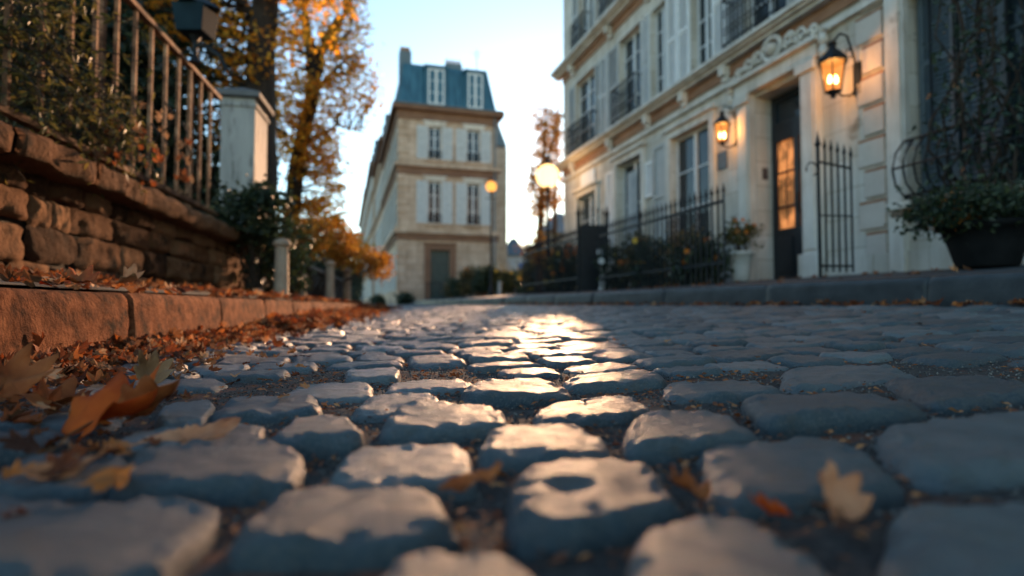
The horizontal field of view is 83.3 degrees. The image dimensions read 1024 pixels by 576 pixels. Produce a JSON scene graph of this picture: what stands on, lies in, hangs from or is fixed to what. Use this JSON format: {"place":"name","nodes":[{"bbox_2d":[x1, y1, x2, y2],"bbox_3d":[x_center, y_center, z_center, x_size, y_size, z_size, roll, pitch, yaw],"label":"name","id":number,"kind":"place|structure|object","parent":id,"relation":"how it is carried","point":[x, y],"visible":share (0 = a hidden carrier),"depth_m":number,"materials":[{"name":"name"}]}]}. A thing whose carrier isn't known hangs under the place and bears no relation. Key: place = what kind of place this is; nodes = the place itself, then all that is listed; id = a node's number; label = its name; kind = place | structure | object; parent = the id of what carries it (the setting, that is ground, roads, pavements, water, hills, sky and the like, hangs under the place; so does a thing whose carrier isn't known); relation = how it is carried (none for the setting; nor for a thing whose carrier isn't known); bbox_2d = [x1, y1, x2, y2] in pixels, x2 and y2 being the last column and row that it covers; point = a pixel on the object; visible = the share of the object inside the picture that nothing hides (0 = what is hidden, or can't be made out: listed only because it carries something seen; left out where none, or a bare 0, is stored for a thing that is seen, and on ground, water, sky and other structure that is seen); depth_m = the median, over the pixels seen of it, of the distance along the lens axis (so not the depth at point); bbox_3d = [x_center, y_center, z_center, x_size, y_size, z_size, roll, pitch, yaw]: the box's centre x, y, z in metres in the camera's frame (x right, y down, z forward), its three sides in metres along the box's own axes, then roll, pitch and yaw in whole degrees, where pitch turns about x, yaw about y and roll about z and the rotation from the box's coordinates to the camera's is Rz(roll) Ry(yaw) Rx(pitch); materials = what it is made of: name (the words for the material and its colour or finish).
{"place":"outdoors","nodes":[
{"label":"outdoors","id":0,"kind":"place"},
{"bbox_2d":[0,0,197,202],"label":"evergreen tree","id":1,"kind":"object","parent":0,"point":[126,48],"visible":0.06,"depth_m":6.26,"materials":[{"name":"green plant"}]},
{"bbox_2d":[0,279,380,304],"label":"pavement","id":2,"kind":"structure","parent":0,"point":[105,288],"depth_m":2.18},
{"bbox_2d":[0,1,215,202],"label":"garden hedge","id":3,"kind":"object","parent":2,"relation":"on","point":[23,18],"depth_m":5.65,"materials":[{"name":"green plant"}]},
{"bbox_2d":[0,120,272,299],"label":"garden wall","id":4,"kind":"structure","parent":2,"relation":"on","point":[55,215],"depth_m":3.11,"materials":[{"name":"stone"}]},
{"bbox_2d":[0,0,221,215],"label":"iron fence","id":5,"kind":"object","parent":4,"relation":"on","point":[100,41],"visible":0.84,"depth_m":3.73,"materials":[{"name":"metal"}]},
{"bbox_2d":[0,0,168,198],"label":"climbing shrub","id":6,"kind":"object","parent":5,"relation":"attached to","point":[52,116],"visible":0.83,"depth_m":2.77,"materials":[{"name":"green plant"}]},
{"bbox_2d":[102,117,122,171],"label":"withered vine","id":7,"kind":"object","parent":5,"relation":"attached to","point":[116,156],"visible":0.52,"depth_m":3.23,"materials":[{"name":"brown plant"}]},
{"bbox_2d":[122,94,146,163],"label":"withered vine","id":8,"kind":"object","parent":5,"relation":"attached to","point":[141,104],"visible":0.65,"depth_m":3.45,"materials":[{"name":"brown plant"}]},
{"bbox_2d":[138,123,164,187],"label":"withered vine","id":9,"kind":"object","parent":5,"relation":"attached to","point":[160,159],"visible":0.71,"depth_m":3.64,"materials":[{"name":"brown plant"}]},
{"bbox_2d":[153,101,173,166],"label":"withered vine","id":10,"kind":"object","parent":5,"relation":"attached to","point":[162,129],"visible":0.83,"depth_m":3.89,"materials":[{"name":"brown plant"}]},
{"bbox_2d":[173,122,192,181],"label":"withered vine","id":11,"kind":"object","parent":5,"relation":"attached to","point":[185,178],"visible":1,"depth_m":4.13,"materials":[{"name":"brown plant"}]},
{"bbox_2d":[176,140,193,195],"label":"withered vine","id":12,"kind":"object","parent":5,"relation":"attached to","point":[180,144],"visible":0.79,"depth_m":4.22,"materials":[{"name":"brown plant"}]},
{"bbox_2d":[171,0,228,70],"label":"fence lantern","id":13,"kind":"object","parent":5,"relation":"on","point":[196,21],"visible":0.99,"depth_m":4.47,"materials":[{"name":"black metal"}]},
{"bbox_2d":[50,0,233,207],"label":"evergreen tree","id":14,"kind":"object","parent":2,"relation":"on","point":[158,89],"visible":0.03,"depth_m":7.62,"materials":[{"name":"green plant"}]},
{"bbox_2d":[107,0,301,219],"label":"evergreen tree","id":15,"kind":"object","parent":2,"relation":"on","point":[213,170],"visible":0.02,"depth_m":9.48,"materials":[{"name":"green plant"}]},
{"bbox_2d":[108,0,361,238],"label":"autumn tree","id":16,"kind":"object","parent":2,"relation":"on","point":[261,21],"visible":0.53,"depth_m":8.27,"materials":[{"name":"orange plant"}]},
{"bbox_2d":[214,88,273,299],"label":"gate pillar","id":17,"kind":"structure","parent":2,"relation":"on","point":[246,113],"depth_m":6.24,"materials":[{"name":"stone"}]},
{"bbox_2d":[198,174,331,299],"bbox_3d":[-2.482,-0.473,5.746,0.969,1.200,1.759,0,-2,0],"label":"evergreen bush","id":18,"kind":"object","parent":2,"relation":"on","point":[253,206],"visible":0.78,"depth_m":5.45,"materials":[{"name":"green plant"}]},
{"bbox_2d":[272,238,290,299],"bbox_3d":[-2.147,-0.175,5.364,0.166,0.576,0.167,0,-2,0],"label":"stone bollard","id":19,"kind":"object","parent":2,"relation":"on","point":[281,270],"visible":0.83,"depth_m":5.31,"materials":[{"name":"stone"}]},
{"bbox_2d":[200,209,365,303],"bbox_3d":[-5.303,-0.415,16.617,0.709,2.132,20.550,0,-2,-10],"label":"clipped hedge","id":20,"kind":"object","parent":2,"relation":"on","point":[357,288],"visible":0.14,"depth_m":21.76,"materials":[{"name":"green plant"}]},
{"bbox_2d":[297,275,306,300],"bbox_3d":[-2.352,-0.002,6.452,0.115,0.296,0.115,0,-2,0],"label":"stone bollard","id":21,"kind":"object","parent":2,"relation":"on","point":[301,293],"visible":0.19,"depth_m":6.41,"materials":[{"name":"stone"}]},
{"bbox_2d":[283,263,342,302],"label":"wall","id":22,"kind":"structure","parent":2,"relation":"on","point":[315,278],"depth_m":11.08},
{"bbox_2d":[275,0,384,262],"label":"autumn tree","id":23,"kind":"object","parent":2,"relation":"on","point":[304,121],"visible":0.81,"depth_m":11.44,"materials":[{"name":"orange plant"}]},
{"bbox_2d":[324,260,335,298],"bbox_3d":[-2.806,-0.103,8.870,0.167,0.649,0.167,0,-2,0],"label":"stone bollard","id":24,"kind":"object","parent":2,"relation":"on","point":[329,288],"visible":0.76,"depth_m":8.82,"materials":[{"name":"stone"}]},
{"bbox_2d":[279,210,396,296],"bbox_3d":[-2.956,-0.501,10.005,1.252,1.364,4.394,0,-2,8],"label":"russet bush","id":25,"kind":"object","parent":2,"relation":"on","point":[375,261],"visible":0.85,"depth_m":9.65,"materials":[{"name":"orange plant"}]},
{"bbox_2d":[342,268,351,300],"bbox_3d":[-3.304,-0.046,11.520,0.205,0.699,0.205,0,-2,0],"label":"stone bollard","id":26,"kind":"object","parent":2,"relation":"on","point":[347,292],"visible":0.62,"depth_m":11.46,"materials":[{"name":"stone"}]},
{"bbox_2d":[324,230,375,298],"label":"yellow bush","id":27,"kind":"object","parent":2,"relation":"on","point":[362,238],"visible":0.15,"depth_m":13.03,"materials":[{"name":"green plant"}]},
{"bbox_2d":[367,293,388,304],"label":"street shrub","id":28,"kind":"object","parent":2,"relation":"on","point":[376,298],"visible":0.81,"depth_m":32.72,"materials":[{"name":"green plant"}]},
{"bbox_2d":[174,0,563,248],"label":"sky","id":29,"kind":"structure","parent":0,"point":[518,43],"materials":[{"name":"white"}]},
{"bbox_2d":[0,304,1023,575],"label":"cobbled road","id":30,"kind":"structure","parent":0,"point":[576,490],"depth_m":0.60,"materials":[{"name":"stone"}]},
{"bbox_2d":[0,342,58,397],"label":"fallen leaf","id":31,"kind":"object","parent":30,"relation":"on","point":[20,373],"visible":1,"depth_m":0.85,"materials":[{"name":"plant"}]},
{"bbox_2d":[12,376,85,405],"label":"fallen leaf","id":32,"kind":"object","parent":30,"relation":"on","point":[69,385],"visible":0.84,"depth_m":0.86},
{"bbox_2d":[16,445,109,480],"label":"fallen leaf","id":33,"kind":"object","parent":30,"relation":"on","point":[33,471],"visible":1,"depth_m":0.51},
{"bbox_2d":[61,363,160,442],"bbox_3d":[-0.508,0.150,0.702,0.128,0.105,0.161,0,-2,0],"label":"fallen leaf","id":34,"kind":"object","parent":30,"relation":"on","point":[88,414],"visible":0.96,"depth_m":0.72,"materials":[{"name":"plant"}]},
{"bbox_2d":[102,375,180,420],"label":"fallen leaf","id":35,"kind":"object","parent":34,"relation":"on","point":[146,384],"visible":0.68,"depth_m":0.74,"materials":[{"name":"plant"}]},
{"bbox_2d":[133,350,173,383],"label":"fallen leaf","id":36,"kind":"object","parent":30,"relation":"on","point":[146,367],"visible":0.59,"depth_m":1.00,"materials":[{"name":"plant"}]},
{"bbox_2d":[128,417,240,449],"bbox_3d":[-0.372,0.167,0.649,0.120,0.032,0.033,1,-3,-32],"label":"fallen leaf","id":37,"kind":"object","parent":30,"relation":"on","point":[216,429],"visible":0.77,"depth_m":0.66,"materials":[{"name":"plant"}]},
{"bbox_2d":[448,372,463,377],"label":"fallen leaf","id":38,"kind":"object","parent":30,"relation":"on","point":[454,374],"visible":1,"depth_m":1.24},
{"bbox_2d":[436,461,501,491],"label":"fallen leaf","id":39,"kind":"object","parent":30,"relation":"on","point":[462,482],"visible":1,"depth_m":0.47,"materials":[{"name":"plant"}]},
{"bbox_2d":[0,304,1023,575],"bbox_3d":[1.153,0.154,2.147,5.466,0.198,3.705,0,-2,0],"label":"joint grit","id":40,"kind":"object","parent":30,"relation":"on","point":[524,566],"visible":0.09,"depth_m":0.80,"materials":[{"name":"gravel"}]},
{"bbox_2d":[0,261,1023,517],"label":"leaf litter","id":41,"kind":"object","parent":40,"relation":"on","point":[98,361],"visible":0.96,"depth_m":1.57,"materials":[{"name":"plant"}]},
{"bbox_2d":[20,329,1022,566],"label":"leaf crumbs","id":42,"kind":"object","parent":30,"relation":"on","point":[464,543],"visible":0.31,"depth_m":0.64,"materials":[{"name":"plant"}]},
{"bbox_2d":[668,464,732,504],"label":"fallen leaf","id":43,"kind":"object","parent":30,"relation":"on","point":[702,491],"visible":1,"depth_m":0.47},
{"bbox_2d":[748,491,818,519],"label":"fallen leaf","id":44,"kind":"object","parent":30,"relation":"on","point":[774,507],"visible":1,"depth_m":0.42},
{"bbox_2d":[818,459,873,532],"bbox_3d":[0.254,0.164,0.435,0.039,0.060,0.036,-1,-2,19],"label":"fallen leaf","id":45,"kind":"object","parent":30,"relation":"on","point":[845,499],"visible":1,"depth_m":0.44,"materials":[{"name":"plant"}]},
{"bbox_2d":[415,264,1023,300],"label":"pavement","id":46,"kind":"structure","parent":0,"point":[1020,268],"depth_m":5.31,"materials":[{"name":"stone"}]},
{"bbox_2d":[364,140,377,302],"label":"row house","id":47,"kind":"structure","parent":46,"relation":"on","point":[369,193],"depth_m":55.51,"materials":[{"name":"beige stone"}]},
{"bbox_2d":[393,291,419,304],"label":"street shrub","id":48,"kind":"object","parent":46,"relation":"on","point":[404,298],"visible":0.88,"depth_m":27.89,"materials":[{"name":"green plant"}]},
{"bbox_2d":[426,282,444,299],"bbox_3d":[-3.201,0.285,27.972,1.920,1.100,0.040,1,-2,-16],"label":"square railing","id":49,"kind":"object","parent":46,"relation":"on","point":[440,283],"visible":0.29,"depth_m":27.81,"materials":[{"name":"black metal"}]},
{"bbox_2d":[371,114,506,295],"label":"row house","id":50,"kind":"structure","parent":46,"relation":"on","point":[377,172],"depth_m":42.82,"materials":[{"name":"beige stone"}]},
{"bbox_2d":[379,46,504,304],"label":"corner house","id":51,"kind":"structure","parent":46,"relation":"on","point":[438,157],"depth_m":29.94,"materials":[{"name":"beige stone"}]},
{"bbox_2d":[428,182,440,222],"bbox_3d":[-4.033,-4.414,29.835,0.652,2.162,0.062,1,-2,-16],"label":"window","id":52,"kind":"structure","parent":51,"relation":"in","point":[434,188],"depth_m":29.84,"materials":[{"name":"glass"}]},
{"bbox_2d":[428,127,440,158],"bbox_3d":[-4.033,-7.497,29.949,0.652,1.692,0.062,1,-2,-16],"label":"window","id":53,"kind":"structure","parent":51,"relation":"in","point":[434,138],"depth_m":29.95,"materials":[{"name":"glass"}]},
{"bbox_2d":[430,250,448,299],"bbox_3d":[-3.751,-0.568,29.797,0.994,2.740,0.080,1,-2,-16],"label":"door","id":54,"kind":"structure","parent":51,"relation":"in","point":[439,270],"depth_m":29.78,"materials":[{"name":"wood"}]},
{"bbox_2d":[467,184,478,224],"bbox_3d":[-2.065,-4.393,30.409,0.672,2.162,0.062,1,-2,-16],"label":"window","id":55,"kind":"structure","parent":51,"relation":"in","point":[472,189],"depth_m":30.41,"materials":[{"name":"glass"}]},
{"bbox_2d":[467,131,478,161],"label":"window","id":56,"kind":"structure","parent":51,"relation":"in","point":[472,136],"depth_m":30.51,"materials":[{"name":"glass"}]},
{"bbox_2d":[441,280,458,297],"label":"street shrub","id":57,"kind":"object","parent":46,"relation":"on","point":[447,293],"visible":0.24,"depth_m":26.70,"materials":[{"name":"green plant"}]},
{"bbox_2d":[446,275,472,298],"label":"street shrub","id":58,"kind":"object","parent":46,"relation":"on","point":[453,283],"visible":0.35,"depth_m":25.79,"materials":[{"name":"green plant"}]},
{"bbox_2d":[455,262,487,296],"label":"street shrub","id":59,"kind":"object","parent":46,"relation":"on","point":[466,273],"visible":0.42,"depth_m":24.82,"materials":[{"name":"green plant"}]},
{"bbox_2d":[465,263,507,295],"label":"street shrub","id":60,"kind":"object","parent":46,"relation":"on","point":[480,283],"visible":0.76,"depth_m":23.78,"materials":[{"name":"green plant"}]},
{"bbox_2d":[485,177,496,297],"bbox_3d":[-0.800,-1.906,22.086,0.440,4.744,0.413,0,-2,0],"label":"street lamp","id":61,"kind":"object","parent":46,"relation":"on","point":[491,186],"visible":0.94,"depth_m":22.03,"materials":[{"name":"black metal"}]},
{"bbox_2d":[498,281,501,294],"bbox_3d":[-0.490,0.005,23.016,0.180,0.540,0.171,0,-2,0],"label":"street post","id":62,"kind":"object","parent":46,"relation":"on","point":[499,288],"visible":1,"depth_m":22.95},
{"bbox_2d":[488,265,517,294],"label":"street shrub","id":63,"kind":"object","parent":46,"relation":"on","point":[509,277],"visible":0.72,"depth_m":23.70,"materials":[{"name":"green plant"}]},
{"bbox_2d":[507,238,526,293],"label":"distant house","id":64,"kind":"structure","parent":46,"relation":"on","point":[513,256],"depth_m":55.21,"materials":[{"name":"paint"}]},
{"bbox_2d":[511,266,532,293],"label":"street shrub","id":65,"kind":"object","parent":46,"relation":"on","point":[516,281],"visible":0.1,"depth_m":21.87,"materials":[{"name":"green plant"}]},
{"bbox_2d":[514,247,551,295],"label":"street shrub","id":66,"kind":"object","parent":46,"relation":"on","point":[520,277],"visible":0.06,"depth_m":17.95,"materials":[{"name":"green plant"}]},
{"bbox_2d":[515,100,563,295],"bbox_3d":[0.920,-2.535,16.376,1.503,5.684,1.504,-1,-3,35],"label":"autumn tree","id":67,"kind":"object","parent":46,"relation":"on","point":[540,204],"visible":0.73,"depth_m":16.29,"materials":[{"name":"orange plant"}]},
{"bbox_2d":[526,243,560,288],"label":"street shrub","id":68,"kind":"object","parent":46,"relation":"on","point":[545,260],"visible":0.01,"depth_m":16.78,"materials":[{"name":"green plant"}]},
{"bbox_2d":[536,155,558,290],"bbox_3d":[0.888,-1.614,14.270,0.578,3.383,0.570,0,-2,0],"label":"street lamp","id":69,"kind":"object","parent":46,"relation":"on","point":[547,175],"visible":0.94,"depth_m":14.17,"materials":[{"name":"black metal"}]},
{"bbox_2d":[535,106,563,294],"bbox_3d":[1.192,-2.637,17.610,1.173,5.976,1.272,0,-2,0],"label":"autumn tree","id":70,"kind":"object","parent":46,"relation":"on","point":[554,231],"visible":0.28,"depth_m":17.54,"materials":[{"name":"orange plant"}]},
{"bbox_2d":[543,213,563,249],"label":"garden house","id":71,"kind":"structure","parent":46,"relation":"on","point":[560,216],"depth_m":22.53,"materials":[{"name":"paint"}]},
{"bbox_2d":[542,250,576,290],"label":"garden shrub","id":72,"kind":"object","parent":46,"relation":"on","point":[551,270],"visible":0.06,"depth_m":13.60,"materials":[{"name":"green plant"}]},
{"bbox_2d":[548,242,576,293],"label":"garden shrub","id":73,"kind":"object","parent":46,"relation":"on","point":[565,267],"visible":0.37,"depth_m":12.55,"materials":[{"name":"green plant"}]},
{"bbox_2d":[591,239,637,291],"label":"garden shrub","id":74,"kind":"object","parent":46,"relation":"on","point":[601,262],"visible":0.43,"depth_m":10.25,"materials":[{"name":"green plant"}]},
{"bbox_2d":[522,182,725,294],"bbox_3d":[1.425,-0.561,10.903,0.050,1.322,8.228,1,-2,-16],"label":"garden railing","id":75,"kind":"object","parent":46,"relation":"on","point":[637,225],"visible":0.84,"depth_m":8.90,"materials":[{"name":"black metal"}]},
{"bbox_2d":[575,205,608,293],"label":"garden gate","id":76,"kind":"structure","parent":75,"relation":"attached to","point":[587,242],"depth_m":11.04,"materials":[{"name":"black metal"}]},
{"bbox_2d":[610,231,665,290],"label":"garden shrub","id":77,"kind":"object","parent":46,"relation":"on","point":[633,259],"visible":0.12,"depth_m":9.73,"materials":[{"name":"green plant"}]},
{"bbox_2d":[624,234,674,289],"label":"garden shrub","id":78,"kind":"object","parent":46,"relation":"on","point":[636,268],"visible":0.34,"depth_m":9.09,"materials":[{"name":"green plant"}]},
{"bbox_2d":[651,223,710,288],"bbox_3d":[2.581,-0.440,8.667,0.991,1.089,1.337,0,-2,0],"label":"garden shrub","id":79,"kind":"object","parent":46,"relation":"on","point":[678,244],"visible":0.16,"depth_m":8.47,"materials":[{"name":"green plant"}]},
{"bbox_2d":[661,223,740,288],"bbox_3d":[2.638,-0.355,8.043,1.092,1.034,1.170,0,-2,0],"label":"garden shrub","id":80,"kind":"object","parent":46,"relation":"on","point":[687,252],"visible":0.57,"depth_m":7.83,"materials":[{"name":"green plant"}]},
{"bbox_2d":[719,216,764,281],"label":"potted plant","id":81,"kind":"object","parent":46,"relation":"on","point":[742,264],"visible":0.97,"depth_m":7.67,"materials":[{"name":"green plant"}]},
{"bbox_2d":[550,0,1023,293],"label":"town house","id":82,"kind":"structure","parent":46,"relation":"on","point":[652,88],"depth_m":8.29,"materials":[{"name":"stone"}]},
{"bbox_2d":[583,0,587,34],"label":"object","id":83,"kind":"structure","parent":82,"relation":"in","point":[585,2],"depth_m":14.80,"materials":[{"name":"paint"}]},
{"bbox_2d":[580,71,594,146],"bbox_3d":[1.961,-4.469,14.432,0.062,1.692,1.226,1,-2,-16],"label":"window","id":84,"kind":"structure","parent":82,"relation":"in","point":[587,88],"depth_m":14.47,"materials":[{"name":"glass"}]},
{"bbox_2d":[582,193,594,224],"bbox_3d":[1.976,-1.398,14.268,0.062,1.842,1.121,1,-2,-16],"label":"window","id":85,"kind":"structure","parent":82,"relation":"in","point":[588,201],"depth_m":14.44,"materials":[{"name":"paint"}]},
{"bbox_2d":[624,29,639,115],"bbox_3d":[2.617,-4.502,12.184,0.062,1.792,0.936,1,-2,-16],"label":"window","id":86,"kind":"structure","parent":82,"relation":"in","point":[632,45],"depth_m":12.29,"materials":[{"name":"glass"}]},
{"bbox_2d":[624,159,640,255],"bbox_3d":[2.635,-1.351,12.150,0.062,2.692,1.087,1,-2,-16],"label":"window","id":87,"kind":"structure","parent":82,"relation":"in","point":[635,165],"depth_m":12.47,"materials":[{"name":"paint"}]},
{"bbox_2d":[656,5,665,93],"bbox_3d":[2.939,-4.543,11.083,0.062,1.792,0.565,1,-2,-16],"label":"window shutter","id":88,"kind":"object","parent":82,"relation":"in","point":[660,15],"depth_m":11.23,"materials":[{"name":"paint"}]},
{"bbox_2d":[676,125,709,239],"bbox_3d":[3.217,-1.765,10.026,0.062,1.962,1.190,1,-2,-16],"label":"window","id":89,"kind":"structure","parent":82,"relation":"in","point":[692,150],"depth_m":10.14,"materials":[{"name":"glass"}]},
{"bbox_2d":[697,0,711,65],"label":"window","id":90,"kind":"structure","parent":82,"relation":"in","point":[704,30],"depth_m":9.88,"materials":[{"name":"glass"}]},
{"bbox_2d":[713,105,737,147],"bbox_3d":[3.254,-2.441,8.707,0.439,0.653,0.252,0,-2,0],"label":"wall lantern","id":91,"kind":"object","parent":82,"relation":"attached to","point":[721,123],"depth_m":8.66,"materials":[{"name":"black metal"}]},
{"bbox_2d":[752,0,785,28],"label":"window","id":92,"kind":"structure","parent":82,"relation":"in","point":[782,3],"depth_m":8.46,"materials":[{"name":"glass"}]},
{"bbox_2d":[771,86,802,278],"bbox_3d":[3.956,-1.453,8.002,0.131,2.696,0.964,1,-2,-16],"label":"door","id":93,"kind":"structure","parent":82,"relation":"in","point":[785,108],"depth_m":8.20,"materials":[{"name":"black"}]},
{"bbox_2d":[817,32,861,97],"bbox_3d":[3.796,-2.582,6.645,0.546,0.775,0.304,0,-2,0],"label":"wall lantern","id":94,"kind":"object","parent":82,"relation":"attached to","point":[832,61],"depth_m":6.60,"materials":[{"name":"black metal"}]},
{"bbox_2d":[895,0,1023,198],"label":"climbing plant","id":95,"kind":"object","parent":82,"relation":"attached to","point":[962,110],"visible":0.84,"depth_m":5.21,"materials":[{"name":"green plant"}]},
{"bbox_2d":[957,0,1023,179],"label":"window","id":96,"kind":"structure","parent":82,"relation":"in","point":[1014,20],"depth_m":5.32,"materials":[{"name":"black glass"}]},
{"bbox_2d":[805,131,853,277],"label":"open gate","id":97,"kind":"structure","parent":46,"relation":"on","point":[817,144],"depth_m":5.85,"materials":[{"name":"black metal"}]},
{"bbox_2d":[884,172,1023,269],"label":"potted plant","id":98,"kind":"object","parent":46,"relation":"on","point":[992,236],"visible":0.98,"depth_m":4.25,"materials":[{"name":"green plant"}]},
{"bbox_2d":[920,188,980,233],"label":"russet plant","id":99,"kind":"object","parent":98,"relation":"in","point":[950,214],"visible":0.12,"depth_m":4.34,"materials":[{"name":"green plant"}]},
{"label":"ground","id":100,"kind":"structure","parent":0,"visible":0},
{"bbox_2d":[0,287,386,364],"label":"kerb","id":101,"kind":"structure","parent":100,"relation":"on","point":[65,318],"depth_m":1.65,"materials":[{"name":"stone"}]},
{"bbox_2d":[39,272,71,285],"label":"fallen leaf","id":102,"kind":"object","parent":101,"relation":"on","point":[40,282],"visible":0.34,"depth_m":1.50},
{"bbox_2d":[55,265,102,283],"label":"fallen leaf","id":103,"kind":"object","parent":101,"relation":"on","point":[86,275],"visible":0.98,"depth_m":1.58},
{"bbox_2d":[98,263,144,285],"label":"fallen leaf","id":104,"kind":"object","parent":101,"relation":"on","point":[130,274],"visible":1,"depth_m":1.76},
{"bbox_2d":[358,188,366,302],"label":"row house","id":105,"kind":"structure","parent":100,"relation":"on","point":[362,221],"depth_m":74.99,"materials":[{"name":"beige stone"}]},
{"bbox_2d":[411,272,1023,306],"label":"kerb","id":106,"kind":"structure","parent":100,"relation":"on","point":[999,288],"depth_m":3.92,"materials":[{"name":"stone"}]}
]}

